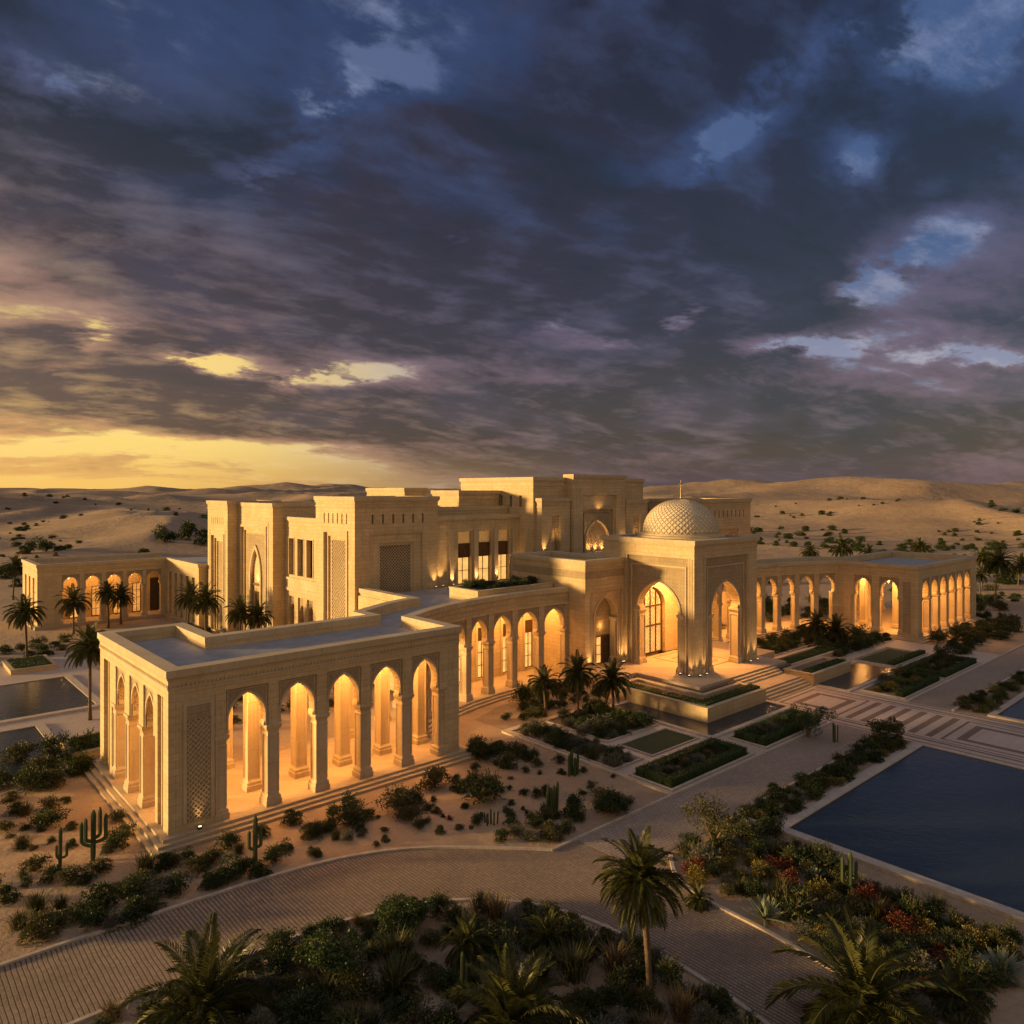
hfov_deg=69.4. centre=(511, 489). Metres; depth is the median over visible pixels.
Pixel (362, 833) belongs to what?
silver shrub
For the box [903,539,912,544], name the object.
scrub bush
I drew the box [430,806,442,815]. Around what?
olive shrub
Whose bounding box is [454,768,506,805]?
leafy shrub
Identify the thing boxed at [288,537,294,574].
window frame
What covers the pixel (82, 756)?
leafy shrub
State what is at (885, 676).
silver shrub
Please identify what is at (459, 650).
window
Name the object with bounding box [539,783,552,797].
olive shrub
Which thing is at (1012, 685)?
leafy shrub
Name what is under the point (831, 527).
scrub bush
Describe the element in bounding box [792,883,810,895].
leafy shrub
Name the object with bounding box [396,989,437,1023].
olive shrub
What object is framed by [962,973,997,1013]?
evergreen shrub
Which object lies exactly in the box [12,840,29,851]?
evergreen shrub
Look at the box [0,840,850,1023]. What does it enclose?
driveway
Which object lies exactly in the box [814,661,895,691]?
pool
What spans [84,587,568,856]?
arcaded pavilion
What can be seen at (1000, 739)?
plaza inlay
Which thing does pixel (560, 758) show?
leafy shrub
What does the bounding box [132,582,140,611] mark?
window
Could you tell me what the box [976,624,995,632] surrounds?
evergreen shrub
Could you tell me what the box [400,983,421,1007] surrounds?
leafy shrub
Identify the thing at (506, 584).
leafy shrub
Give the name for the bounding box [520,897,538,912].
olive shrub
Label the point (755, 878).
evergreen shrub
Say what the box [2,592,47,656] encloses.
date palm
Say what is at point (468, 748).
leafy shrub
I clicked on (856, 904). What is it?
olive shrub
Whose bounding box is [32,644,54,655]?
evergreen shrub
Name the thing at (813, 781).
evergreen shrub
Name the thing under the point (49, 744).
leafy shrub
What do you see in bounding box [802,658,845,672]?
clipped hedge
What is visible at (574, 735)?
olive shrub
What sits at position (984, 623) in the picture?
leafy shrub
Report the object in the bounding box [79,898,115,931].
evergreen shrub
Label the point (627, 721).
olive shrub
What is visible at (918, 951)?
flowering shrub
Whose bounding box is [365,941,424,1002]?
grass tuft
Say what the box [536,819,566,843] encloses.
olive shrub
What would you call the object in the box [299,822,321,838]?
olive shrub
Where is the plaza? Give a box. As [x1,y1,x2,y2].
[774,686,1023,765]
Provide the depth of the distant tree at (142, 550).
204.68 m
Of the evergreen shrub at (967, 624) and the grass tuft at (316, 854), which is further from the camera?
the evergreen shrub at (967, 624)
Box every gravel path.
[0,648,24,660]
[579,723,875,860]
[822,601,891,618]
[909,645,1023,710]
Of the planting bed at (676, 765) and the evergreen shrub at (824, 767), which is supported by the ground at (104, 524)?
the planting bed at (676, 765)
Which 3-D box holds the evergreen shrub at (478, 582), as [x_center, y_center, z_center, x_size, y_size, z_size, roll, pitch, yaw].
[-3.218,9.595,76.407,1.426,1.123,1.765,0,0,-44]
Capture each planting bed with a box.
[475,690,610,729]
[514,729,638,768]
[551,712,653,739]
[635,751,750,789]
[750,738,911,819]
[757,638,817,654]
[836,640,894,656]
[856,648,910,663]
[865,676,939,695]
[957,679,1023,715]
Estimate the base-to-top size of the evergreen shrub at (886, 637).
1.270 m
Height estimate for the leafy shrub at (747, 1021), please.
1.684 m
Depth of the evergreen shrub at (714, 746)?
56.23 m
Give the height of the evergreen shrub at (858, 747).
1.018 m
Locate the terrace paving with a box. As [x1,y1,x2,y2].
[0,652,99,738]
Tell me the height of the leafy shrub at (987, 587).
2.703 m
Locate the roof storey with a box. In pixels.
[438,505,508,515]
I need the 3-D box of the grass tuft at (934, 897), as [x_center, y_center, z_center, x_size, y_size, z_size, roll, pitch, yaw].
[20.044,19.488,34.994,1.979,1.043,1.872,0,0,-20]
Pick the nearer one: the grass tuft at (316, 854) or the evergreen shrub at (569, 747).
the grass tuft at (316, 854)
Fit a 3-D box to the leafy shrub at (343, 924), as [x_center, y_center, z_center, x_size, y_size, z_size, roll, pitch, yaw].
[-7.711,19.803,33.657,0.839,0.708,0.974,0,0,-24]
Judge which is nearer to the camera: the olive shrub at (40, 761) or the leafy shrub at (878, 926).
the leafy shrub at (878, 926)
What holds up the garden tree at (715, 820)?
on the ground at (104, 524)
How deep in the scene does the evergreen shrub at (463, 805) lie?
46.47 m
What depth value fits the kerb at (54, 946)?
37.89 m
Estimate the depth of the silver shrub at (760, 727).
60.61 m
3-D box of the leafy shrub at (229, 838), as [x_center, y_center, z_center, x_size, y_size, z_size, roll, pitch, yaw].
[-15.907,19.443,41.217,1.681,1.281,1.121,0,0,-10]
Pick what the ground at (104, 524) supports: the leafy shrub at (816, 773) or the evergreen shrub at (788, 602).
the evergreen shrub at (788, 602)
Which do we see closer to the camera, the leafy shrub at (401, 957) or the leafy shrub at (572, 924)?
the leafy shrub at (401, 957)
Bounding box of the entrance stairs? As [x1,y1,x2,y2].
[586,640,812,700]
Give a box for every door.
[150,577,159,610]
[252,582,258,628]
[644,587,661,654]
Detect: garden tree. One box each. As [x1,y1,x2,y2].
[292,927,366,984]
[680,790,751,847]
[789,703,837,736]
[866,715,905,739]
[932,643,954,667]
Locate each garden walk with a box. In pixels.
[501,708,758,791]
[685,711,827,752]
[775,633,998,700]
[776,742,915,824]
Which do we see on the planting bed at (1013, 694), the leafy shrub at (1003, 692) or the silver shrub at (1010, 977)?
the leafy shrub at (1003, 692)
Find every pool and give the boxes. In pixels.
[0,674,99,723]
[0,722,70,788]
[609,700,792,737]
[780,742,1023,916]
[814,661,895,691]
[987,691,1023,723]
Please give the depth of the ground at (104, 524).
60.78 m
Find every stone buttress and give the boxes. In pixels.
[534,498,571,551]
[625,499,648,533]
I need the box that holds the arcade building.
[21,552,207,630]
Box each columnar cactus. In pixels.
[484,809,498,825]
[546,781,558,812]
[568,749,578,776]
[832,723,837,742]
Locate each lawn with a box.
[623,729,699,753]
[858,649,908,664]
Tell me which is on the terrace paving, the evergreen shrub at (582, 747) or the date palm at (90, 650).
the date palm at (90, 650)
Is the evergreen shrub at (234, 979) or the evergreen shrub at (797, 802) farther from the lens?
the evergreen shrub at (797, 802)
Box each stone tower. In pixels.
[206,500,281,632]
[237,501,315,630]
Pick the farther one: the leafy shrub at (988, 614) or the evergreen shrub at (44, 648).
the leafy shrub at (988, 614)
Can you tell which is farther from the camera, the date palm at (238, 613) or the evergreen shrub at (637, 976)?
the date palm at (238, 613)
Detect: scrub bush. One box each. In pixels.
[0,563,17,578]
[8,577,22,586]
[11,541,22,546]
[15,534,25,538]
[15,545,29,553]
[20,548,31,554]
[24,541,37,548]
[53,546,62,551]
[65,544,72,548]
[750,527,763,532]
[757,537,764,543]
[783,533,793,538]
[789,541,797,546]
[795,530,805,535]
[801,525,809,530]
[818,510,825,514]
[819,542,828,547]
[823,536,835,543]
[827,524,837,530]
[851,543,862,550]
[855,535,866,541]
[894,543,907,550]
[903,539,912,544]
[934,544,943,549]
[936,539,947,546]
[942,546,952,550]
[961,545,969,549]
[989,540,1003,549]
[993,577,1005,583]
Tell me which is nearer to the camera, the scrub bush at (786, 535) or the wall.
the wall
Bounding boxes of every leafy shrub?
[0,763,14,789]
[9,763,50,795]
[20,872,33,888]
[28,634,48,648]
[37,729,71,756]
[45,835,56,843]
[54,727,99,756]
[55,643,67,650]
[55,748,93,778]
[58,632,74,642]
[67,898,94,924]
[92,1010,124,1023]
[101,827,130,850]
[107,805,126,822]
[114,820,138,835]
[116,872,153,899]
[131,995,162,1017]
[210,827,241,851]
[220,937,247,965]
[260,924,300,959]
[262,841,289,866]
[285,695,290,711]
[321,999,374,1023]
[325,789,370,831]
[325,802,341,816]
[336,915,351,932]
[353,932,368,947]
[357,941,382,964]
[386,948,416,978]
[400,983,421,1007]
[405,783,425,804]
[412,815,424,829]
[425,886,451,919]
[429,794,436,801]
[439,900,468,924]
[449,772,462,780]
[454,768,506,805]
[461,578,473,588]
[465,737,482,751]
[465,908,490,932]
[468,733,484,742]
[469,760,480,770]
[470,811,481,825]
[480,917,509,945]
[485,922,526,967]
[494,749,520,770]
[502,579,510,586]
[502,805,510,811]
[504,808,515,816]
[509,579,520,585]
[509,681,534,704]
[518,577,530,585]
[518,914,540,939]
[518,930,538,954]
[521,765,529,772]
[522,905,545,927]
[523,810,544,828]
[529,723,543,737]
[530,785,540,798]
[531,705,545,716]
[534,802,554,820]
[543,729,560,745]
[551,753,566,763]
[553,678,572,696]
[557,816,575,834]
[557,912,597,941]
[569,712,579,718]
[572,719,581,729]
[573,692,581,699]
[574,708,593,716]
[577,983,605,1013]
[579,766,587,772]
[581,694,589,701]
[585,738,600,743]
[586,779,598,789]
[589,718,606,734]
[590,684,603,696]
[592,697,609,714]
[602,705,612,714]
[602,718,617,730]
[602,961,635,999]
[603,746,610,755]
[605,743,624,759]
[627,931,651,954]
[654,950,686,994]
[698,1008,740,1023]
[704,827,718,835]
[705,831,727,852]
[728,817,766,849]
[733,812,747,822]
[734,1015,762,1023]
[743,1006,760,1023]
[746,727,760,733]
[751,794,766,809]
[764,631,777,641]
[766,614,772,621]
[770,717,783,725]
[773,881,823,925]
[774,713,791,725]
[775,844,812,869]
[776,642,787,651]
[781,627,796,635]
[788,639,797,647]
[791,787,802,799]
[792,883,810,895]
[798,783,825,800]
[802,634,813,642]
[802,844,842,870]
[803,592,822,601]
[809,770,822,778]
[809,839,839,860]
[810,606,828,616]
[813,928,842,958]
[836,758,857,777]
[843,890,858,900]
[844,645,851,653]
[850,627,865,637]
[852,734,875,745]
[856,753,868,764]
[865,729,883,744]
[865,915,888,934]
[884,899,896,915]
[889,675,905,685]
[893,737,907,748]
[896,892,929,925]
[900,678,910,685]
[914,933,941,954]
[919,660,932,667]
[927,626,945,642]
[930,658,948,669]
[933,932,954,956]
[939,939,996,986]
[940,926,964,952]
[945,621,968,638]
[945,985,983,1010]
[974,619,997,630]
[976,592,985,601]
[976,601,987,610]
[976,962,1012,992]
[979,919,996,934]
[981,694,1000,709]
[983,582,1000,590]
[983,609,991,617]
[992,686,1009,699]
[992,690,1003,703]
[995,918,1023,946]
[997,613,1022,632]
[1000,613,1021,619]
[1003,678,1022,691]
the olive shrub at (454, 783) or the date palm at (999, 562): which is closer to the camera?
the olive shrub at (454, 783)
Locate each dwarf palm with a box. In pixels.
[118,911,282,1023]
[369,960,422,1014]
[435,907,496,974]
[440,942,583,1023]
[521,906,573,962]
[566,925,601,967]
[681,882,713,913]
[764,905,966,1023]
[920,960,996,1023]
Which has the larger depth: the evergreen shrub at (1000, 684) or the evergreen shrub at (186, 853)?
the evergreen shrub at (1000, 684)
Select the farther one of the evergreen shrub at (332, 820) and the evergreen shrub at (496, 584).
the evergreen shrub at (496, 584)
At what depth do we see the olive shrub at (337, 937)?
32.26 m
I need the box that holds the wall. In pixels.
[283,516,315,624]
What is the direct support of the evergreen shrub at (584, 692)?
on the planting bed at (492, 717)
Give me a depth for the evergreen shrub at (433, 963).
30.63 m
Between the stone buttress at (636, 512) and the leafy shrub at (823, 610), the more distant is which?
the leafy shrub at (823, 610)
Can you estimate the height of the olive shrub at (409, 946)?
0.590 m
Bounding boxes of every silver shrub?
[98,907,128,933]
[136,870,171,897]
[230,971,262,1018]
[238,1003,279,1023]
[250,968,282,996]
[340,827,353,841]
[356,827,368,837]
[435,999,459,1018]
[500,902,526,931]
[506,822,527,837]
[518,827,539,842]
[520,726,529,735]
[527,716,546,727]
[549,722,562,731]
[556,706,571,718]
[560,716,573,726]
[565,735,584,746]
[573,720,591,734]
[573,746,582,754]
[583,1003,632,1023]
[585,741,604,752]
[587,713,614,726]
[601,750,623,766]
[607,728,619,738]
[611,927,636,951]
[619,751,633,761]
[643,941,666,970]
[647,761,668,772]
[684,840,723,865]
[689,998,722,1023]
[691,752,705,762]
[698,980,717,996]
[719,873,733,883]
[725,834,750,855]
[751,722,767,731]
[765,834,777,844]
[766,722,781,731]
[789,917,821,941]
[804,871,819,881]
[810,900,826,911]
[844,871,871,894]
[845,915,865,937]
[863,747,881,760]
[872,879,882,889]
[874,677,886,684]
[876,672,890,680]
[890,883,918,900]
[900,896,927,915]
[903,992,941,1021]
[904,945,944,979]
[1000,968,1019,987]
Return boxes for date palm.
[1,555,22,599]
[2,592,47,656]
[53,583,91,633]
[63,620,99,720]
[93,580,121,627]
[109,581,135,623]
[173,580,205,623]
[186,580,225,630]
[223,595,255,630]
[244,599,273,629]
[527,664,561,715]
[556,649,597,716]
[591,825,692,1004]
[592,657,632,709]
[799,541,819,556]
[799,609,832,643]
[818,613,853,642]
[828,533,856,556]
[858,543,876,553]
[909,536,931,552]
[970,546,991,587]
[976,566,990,594]
[979,545,1020,601]
[1008,552,1023,585]
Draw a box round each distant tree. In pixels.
[31,536,55,551]
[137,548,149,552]
[151,523,177,541]
[176,519,197,540]
[193,528,207,546]
[979,567,999,573]
[992,571,1023,584]
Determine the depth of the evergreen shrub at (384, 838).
42.04 m
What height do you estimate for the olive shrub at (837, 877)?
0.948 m
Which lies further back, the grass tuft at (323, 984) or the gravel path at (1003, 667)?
the gravel path at (1003, 667)
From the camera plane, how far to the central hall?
93.00 m
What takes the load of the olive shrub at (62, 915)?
on the ground at (104, 524)
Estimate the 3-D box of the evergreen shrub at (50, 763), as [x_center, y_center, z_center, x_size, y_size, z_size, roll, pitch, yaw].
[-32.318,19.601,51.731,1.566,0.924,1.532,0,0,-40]
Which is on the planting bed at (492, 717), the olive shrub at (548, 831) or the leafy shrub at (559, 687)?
the leafy shrub at (559, 687)
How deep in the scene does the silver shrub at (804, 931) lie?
32.97 m
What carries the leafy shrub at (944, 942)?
on the ground at (104, 524)
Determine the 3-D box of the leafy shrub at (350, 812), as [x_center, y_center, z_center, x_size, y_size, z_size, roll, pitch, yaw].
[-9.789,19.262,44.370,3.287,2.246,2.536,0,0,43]
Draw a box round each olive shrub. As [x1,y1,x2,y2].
[0,740,42,765]
[0,789,21,803]
[0,819,18,831]
[3,832,16,839]
[4,773,24,784]
[11,909,64,947]
[14,643,29,650]
[17,852,53,874]
[19,754,64,771]
[26,844,38,850]
[37,767,66,791]
[37,794,63,809]
[38,905,76,927]
[53,863,86,887]
[63,820,78,830]
[84,856,113,874]
[100,846,113,855]
[106,881,122,893]
[127,868,157,890]
[140,891,167,913]
[159,850,185,867]
[178,853,212,876]
[201,846,226,865]
[233,715,241,723]
[273,970,308,1002]
[298,818,324,840]
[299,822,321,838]
[308,847,323,857]
[318,931,349,947]
[319,820,337,833]
[320,960,379,1005]
[358,916,379,932]
[371,783,420,811]
[380,826,388,830]
[392,804,428,821]
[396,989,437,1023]
[404,938,415,950]
[407,950,428,973]
[412,963,444,989]
[416,765,450,791]
[419,924,445,948]
[422,803,435,810]
[422,816,431,822]
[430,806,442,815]
[435,824,445,835]
[448,777,468,792]
[454,823,464,830]
[455,785,467,794]
[463,772,484,786]
[489,740,508,752]
[500,739,529,760]
[506,799,514,805]
[519,723,530,728]
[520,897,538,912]
[524,708,532,715]
[530,758,541,766]
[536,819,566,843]
[537,898,565,923]
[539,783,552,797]
[554,1000,592,1023]
[556,768,563,773]
[556,910,582,932]
[559,992,584,1009]
[566,733,581,741]
[566,987,581,997]
[568,696,576,702]
[583,747,602,759]
[587,787,606,804]
[587,926,625,954]
[619,715,638,729]
[619,941,658,981]
[620,794,634,807]
[625,977,665,1016]
[649,1001,667,1020]
[719,882,736,896]
[731,866,753,881]
[737,801,761,818]
[751,807,771,819]
[764,864,785,882]
[776,635,787,643]
[777,794,789,802]
[777,835,796,848]
[778,639,794,648]
[781,802,796,814]
[783,783,796,792]
[783,889,804,897]
[789,838,800,846]
[794,858,824,877]
[818,772,832,781]
[818,776,830,788]
[819,890,848,922]
[826,870,847,890]
[829,880,854,899]
[830,751,849,761]
[832,633,852,647]
[832,649,846,656]
[840,896,872,919]
[866,933,885,950]
[875,945,902,964]
[876,930,889,943]
[879,926,918,950]
[881,737,898,752]
[888,733,908,744]
[895,978,920,1000]
[912,929,928,943]
[939,903,977,931]
[944,661,955,667]
[952,695,975,709]
[966,628,985,641]
[972,704,991,712]
[982,923,1023,958]
[989,599,1009,610]
[989,945,1022,968]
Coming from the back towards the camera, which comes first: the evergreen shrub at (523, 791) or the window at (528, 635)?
the window at (528, 635)
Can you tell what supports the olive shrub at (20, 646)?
on the ground at (104, 524)
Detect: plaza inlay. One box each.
[780,687,1023,766]
[802,695,1023,751]
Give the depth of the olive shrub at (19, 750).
54.28 m
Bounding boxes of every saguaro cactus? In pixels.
[55,827,67,867]
[79,807,107,861]
[247,815,262,860]
[460,951,467,997]
[841,851,857,890]
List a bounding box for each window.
[92,586,99,615]
[113,584,119,613]
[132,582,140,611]
[293,539,293,573]
[302,540,302,575]
[311,540,311,576]
[458,557,468,583]
[459,650,459,682]
[478,640,482,677]
[479,555,488,580]
[498,554,506,579]
[503,636,506,672]
[525,631,531,667]
[596,636,601,663]
[602,634,609,662]
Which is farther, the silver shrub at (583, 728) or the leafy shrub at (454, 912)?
the silver shrub at (583, 728)
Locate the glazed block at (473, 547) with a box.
[438,514,519,587]
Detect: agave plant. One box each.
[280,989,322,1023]
[742,894,789,927]
[802,866,825,879]
[975,946,1023,985]
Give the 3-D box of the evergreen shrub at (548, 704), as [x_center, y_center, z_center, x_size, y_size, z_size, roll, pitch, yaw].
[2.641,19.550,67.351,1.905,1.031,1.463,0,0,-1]
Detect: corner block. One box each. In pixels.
[314,496,439,620]
[648,498,751,625]
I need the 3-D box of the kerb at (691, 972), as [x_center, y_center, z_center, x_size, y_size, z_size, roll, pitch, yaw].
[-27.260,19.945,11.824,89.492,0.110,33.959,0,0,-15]
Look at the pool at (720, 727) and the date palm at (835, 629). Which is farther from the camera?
the date palm at (835, 629)
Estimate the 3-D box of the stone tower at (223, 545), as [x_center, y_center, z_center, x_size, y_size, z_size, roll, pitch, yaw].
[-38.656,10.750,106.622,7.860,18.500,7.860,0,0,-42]
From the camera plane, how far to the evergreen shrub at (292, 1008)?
27.80 m
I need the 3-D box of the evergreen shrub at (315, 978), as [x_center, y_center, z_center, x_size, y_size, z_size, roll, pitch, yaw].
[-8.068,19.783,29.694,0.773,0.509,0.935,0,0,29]
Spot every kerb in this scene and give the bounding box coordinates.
[0,845,550,966]
[65,898,770,1023]
[502,721,832,851]
[508,724,643,770]
[544,706,659,742]
[618,728,699,756]
[628,751,754,791]
[669,851,915,1022]
[727,719,826,748]
[733,734,1023,923]
[757,643,813,655]
[832,638,894,658]
[850,647,928,666]
[860,673,943,699]
[906,643,1023,710]
[940,662,980,679]
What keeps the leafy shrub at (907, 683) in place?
on the planting bed at (889, 692)
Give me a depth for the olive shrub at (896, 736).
58.33 m
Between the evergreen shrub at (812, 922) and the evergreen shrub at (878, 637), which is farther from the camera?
the evergreen shrub at (878, 637)
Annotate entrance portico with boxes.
[601,486,759,676]
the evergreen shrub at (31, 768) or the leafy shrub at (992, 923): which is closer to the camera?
the leafy shrub at (992, 923)
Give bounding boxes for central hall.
[459,477,644,552]
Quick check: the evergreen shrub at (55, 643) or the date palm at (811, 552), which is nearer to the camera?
the evergreen shrub at (55, 643)
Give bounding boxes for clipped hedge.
[7,654,51,668]
[67,732,99,749]
[621,682,759,705]
[634,737,747,787]
[733,708,820,745]
[779,645,834,662]
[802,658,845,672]
[888,649,926,665]
[895,671,939,696]
[902,652,976,677]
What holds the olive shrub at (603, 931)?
on the ground at (104, 524)
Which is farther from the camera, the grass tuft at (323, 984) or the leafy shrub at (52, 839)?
the leafy shrub at (52, 839)
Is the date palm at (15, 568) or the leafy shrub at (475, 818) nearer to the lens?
the leafy shrub at (475, 818)
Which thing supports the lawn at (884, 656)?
on the garden walk at (982, 657)
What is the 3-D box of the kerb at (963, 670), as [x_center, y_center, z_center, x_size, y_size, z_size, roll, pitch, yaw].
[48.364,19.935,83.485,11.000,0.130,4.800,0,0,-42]
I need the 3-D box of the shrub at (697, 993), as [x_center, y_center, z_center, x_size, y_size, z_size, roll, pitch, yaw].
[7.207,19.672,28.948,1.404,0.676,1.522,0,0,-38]
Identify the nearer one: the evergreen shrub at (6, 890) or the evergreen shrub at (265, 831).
the evergreen shrub at (6, 890)
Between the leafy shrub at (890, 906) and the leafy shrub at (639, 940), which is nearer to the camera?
the leafy shrub at (639, 940)
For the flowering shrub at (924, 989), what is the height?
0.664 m
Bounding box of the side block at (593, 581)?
[510,550,625,684]
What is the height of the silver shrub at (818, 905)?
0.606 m
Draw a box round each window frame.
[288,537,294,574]
[297,538,303,576]
[306,539,313,578]
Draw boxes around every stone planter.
[1,654,56,674]
[60,732,99,757]
[449,580,553,599]
[614,678,766,722]
[774,645,836,665]
[783,656,851,685]
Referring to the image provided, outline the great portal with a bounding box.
[563,474,626,552]
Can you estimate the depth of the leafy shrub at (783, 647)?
91.38 m
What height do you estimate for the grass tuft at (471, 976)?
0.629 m
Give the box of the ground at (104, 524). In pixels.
[0,476,1023,1023]
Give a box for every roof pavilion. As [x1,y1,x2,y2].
[365,488,427,495]
[431,490,500,506]
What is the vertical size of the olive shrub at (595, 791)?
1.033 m
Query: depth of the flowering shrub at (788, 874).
37.20 m
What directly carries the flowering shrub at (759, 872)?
on the ground at (104, 524)
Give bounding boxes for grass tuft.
[1,907,34,933]
[4,831,37,851]
[12,799,35,818]
[17,868,28,879]
[17,888,57,915]
[46,892,76,911]
[95,997,128,1023]
[126,849,159,872]
[231,841,245,855]
[303,969,342,1008]
[310,848,321,857]
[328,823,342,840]
[338,923,361,935]
[350,910,368,927]
[356,998,387,1023]
[364,923,418,961]
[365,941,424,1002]
[431,921,457,935]
[462,887,499,915]
[464,968,483,989]
[470,886,515,923]
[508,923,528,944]
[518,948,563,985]
[536,935,602,985]
[542,944,556,966]
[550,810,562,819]
[559,934,598,956]
[589,934,642,976]
[622,1006,650,1023]
[628,1002,674,1023]
[652,976,712,1023]
[663,765,677,772]
[670,836,696,858]
[677,755,689,766]
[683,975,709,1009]
[703,747,712,756]
[727,874,749,896]
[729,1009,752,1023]
[754,876,801,911]
[760,838,786,860]
[769,873,801,891]
[795,840,814,855]
[811,898,853,924]
[819,863,836,884]
[861,893,895,922]
[892,963,912,981]
[921,889,955,915]
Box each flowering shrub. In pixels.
[285,939,315,974]
[448,993,470,1006]
[536,1004,562,1023]
[679,855,707,874]
[681,863,710,887]
[712,850,741,871]
[719,821,742,837]
[720,846,740,862]
[735,847,761,866]
[748,856,771,880]
[763,852,800,874]
[777,866,803,888]
[804,875,837,901]
[808,920,829,949]
[825,929,867,956]
[826,775,845,787]
[848,884,893,903]
[849,879,884,903]
[863,900,899,921]
[869,686,882,692]
[880,749,889,756]
[880,909,929,934]
[881,681,899,691]
[882,882,897,892]
[887,674,901,682]
[889,667,906,676]
[892,927,914,942]
[908,674,924,682]
[910,943,927,959]
[912,917,940,937]
[915,975,946,997]
[927,942,955,970]
[955,921,992,952]
[985,683,1001,692]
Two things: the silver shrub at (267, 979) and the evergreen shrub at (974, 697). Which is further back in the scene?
the evergreen shrub at (974, 697)
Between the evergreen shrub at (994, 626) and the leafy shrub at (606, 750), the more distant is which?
the evergreen shrub at (994, 626)
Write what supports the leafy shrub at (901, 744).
on the planting bed at (865, 766)
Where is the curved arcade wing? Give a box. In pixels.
[663,551,984,651]
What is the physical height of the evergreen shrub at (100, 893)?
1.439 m
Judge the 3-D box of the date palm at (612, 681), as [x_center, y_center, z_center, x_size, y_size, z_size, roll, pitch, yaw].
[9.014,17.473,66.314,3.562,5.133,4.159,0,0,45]
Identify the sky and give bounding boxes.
[0,0,1023,488]
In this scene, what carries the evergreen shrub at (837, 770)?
on the planting bed at (865, 766)
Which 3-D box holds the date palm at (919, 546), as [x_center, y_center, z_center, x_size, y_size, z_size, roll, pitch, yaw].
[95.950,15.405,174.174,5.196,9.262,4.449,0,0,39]
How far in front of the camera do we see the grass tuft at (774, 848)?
40.20 m
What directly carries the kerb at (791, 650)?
on the planting bed at (800, 645)
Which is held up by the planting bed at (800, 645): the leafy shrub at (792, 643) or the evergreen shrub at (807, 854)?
the leafy shrub at (792, 643)
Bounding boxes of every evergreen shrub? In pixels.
[0,643,14,654]
[0,801,28,816]
[0,881,23,906]
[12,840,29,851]
[17,763,48,778]
[18,822,32,830]
[23,650,34,656]
[27,804,72,829]
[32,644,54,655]
[36,826,46,832]
[37,863,63,885]
[44,762,57,772]
[49,641,60,646]
[54,748,80,764]
[57,796,71,804]
[64,757,95,777]
[67,838,78,849]
[76,870,96,887]
[79,880,119,912]
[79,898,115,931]
[118,893,152,930]
[149,851,178,873]
[158,981,189,1002]
[161,869,196,899]
[179,845,194,858]
[196,870,220,890]
[202,626,212,632]
[205,870,230,886]
[210,852,244,882]
[216,955,245,988]
[231,854,261,871]
[245,956,263,973]
[247,859,273,880]
[252,823,272,838]
[255,943,300,978]
[272,979,326,1023]
[277,836,293,851]
[279,807,306,827]
[294,922,327,943]
[302,973,320,987]
[313,914,346,934]
[314,948,346,984]
[323,815,340,831]
[329,697,333,706]
[334,1002,366,1023]
[343,958,375,985]
[355,824,366,832]
[361,927,377,940]
[362,808,375,819]
[370,891,416,919]
[371,923,399,957]
[372,840,379,846]
[373,896,437,945]
[379,994,417,1023]
[381,834,390,842]
[422,960,445,974]
[433,965,459,1001]
[433,1006,462,1023]
[447,931,459,945]
[459,803,467,809]
[471,737,504,762]
[471,978,499,1014]
[474,579,488,587]
[476,580,490,588]
[484,937,500,950]
[491,581,501,588]
[493,828,509,843]
[500,712,511,719]
[502,816,522,826]
[517,702,529,710]
[518,712,528,720]
[518,787,530,795]
[520,748,539,761]
[527,575,540,583]
[529,702,543,710]
[530,978,545,996]
[532,700,550,709]
[535,996,554,1017]
[538,724,550,733]
[549,698,559,706]
[552,734,569,748]
[554,727,568,736]
[556,697,567,707]
[559,691,569,697]
[560,792,586,823]
[566,742,575,752]
[572,685,587,694]
[573,714,586,722]
[576,788,586,795]
[577,744,587,753]
[578,734,590,745]
[581,702,596,714]
[584,714,595,720]
[585,1010,599,1023]
[588,698,598,709]
[588,786,629,813]
[591,795,606,812]
[594,726,611,738]
[594,984,623,1010]
[595,709,612,718]
[596,1009,611,1021]
[608,707,630,722]
[615,725,632,736]
[619,996,637,1013]
[628,964,656,989]
[630,710,658,727]
[661,761,673,771]
[663,768,674,774]
[677,751,693,764]
[677,831,704,849]
[681,760,696,766]
[702,860,728,877]
[703,983,740,1022]
[707,742,722,753]
[739,879,773,899]
[741,837,773,859]
[744,876,763,885]
[754,814,785,841]
[757,637,768,643]
[758,800,786,820]
[761,641,781,652]
[762,780,788,802]
[765,600,772,611]
[768,605,786,616]
[783,605,790,614]
[784,596,790,607]
[786,794,807,811]
[787,635,802,643]
[792,772,811,779]
[793,775,808,787]
[794,624,807,636]
[797,849,818,861]
[799,606,810,616]
[801,640,810,644]
[803,775,825,792]
[805,875,823,891]
[809,919,824,929]
[811,639,830,646]
[819,597,828,607]
[820,761,855,783]
[822,763,831,773]
[829,858,847,876]
[835,646,845,654]
[839,754,860,769]
[841,922,854,937]
[845,743,868,755]
[847,624,870,634]
[848,637,868,650]
[853,631,863,637]
[860,636,881,647]
[861,740,881,753]
[864,631,884,642]
[867,751,884,763]
[876,684,890,692]
[878,632,891,640]
[878,887,903,905]
[880,918,900,933]
[890,937,917,974]
[903,669,918,678]
[921,898,945,925]
[934,654,949,661]
[935,920,956,935]
[945,638,965,647]
[951,644,968,654]
[954,935,983,954]
[958,638,974,644]
[961,621,971,627]
[961,633,983,644]
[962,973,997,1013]
[963,646,973,653]
[965,642,976,649]
[967,692,980,702]
[972,689,988,701]
[976,610,986,618]
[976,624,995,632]
[978,593,1004,604]
[980,631,990,637]
[990,622,1002,630]
[991,629,1015,639]
[995,624,1015,632]
[995,682,1007,689]
[1007,593,1021,598]
[1014,670,1023,677]
[1016,678,1023,684]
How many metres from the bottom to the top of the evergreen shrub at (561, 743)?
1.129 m

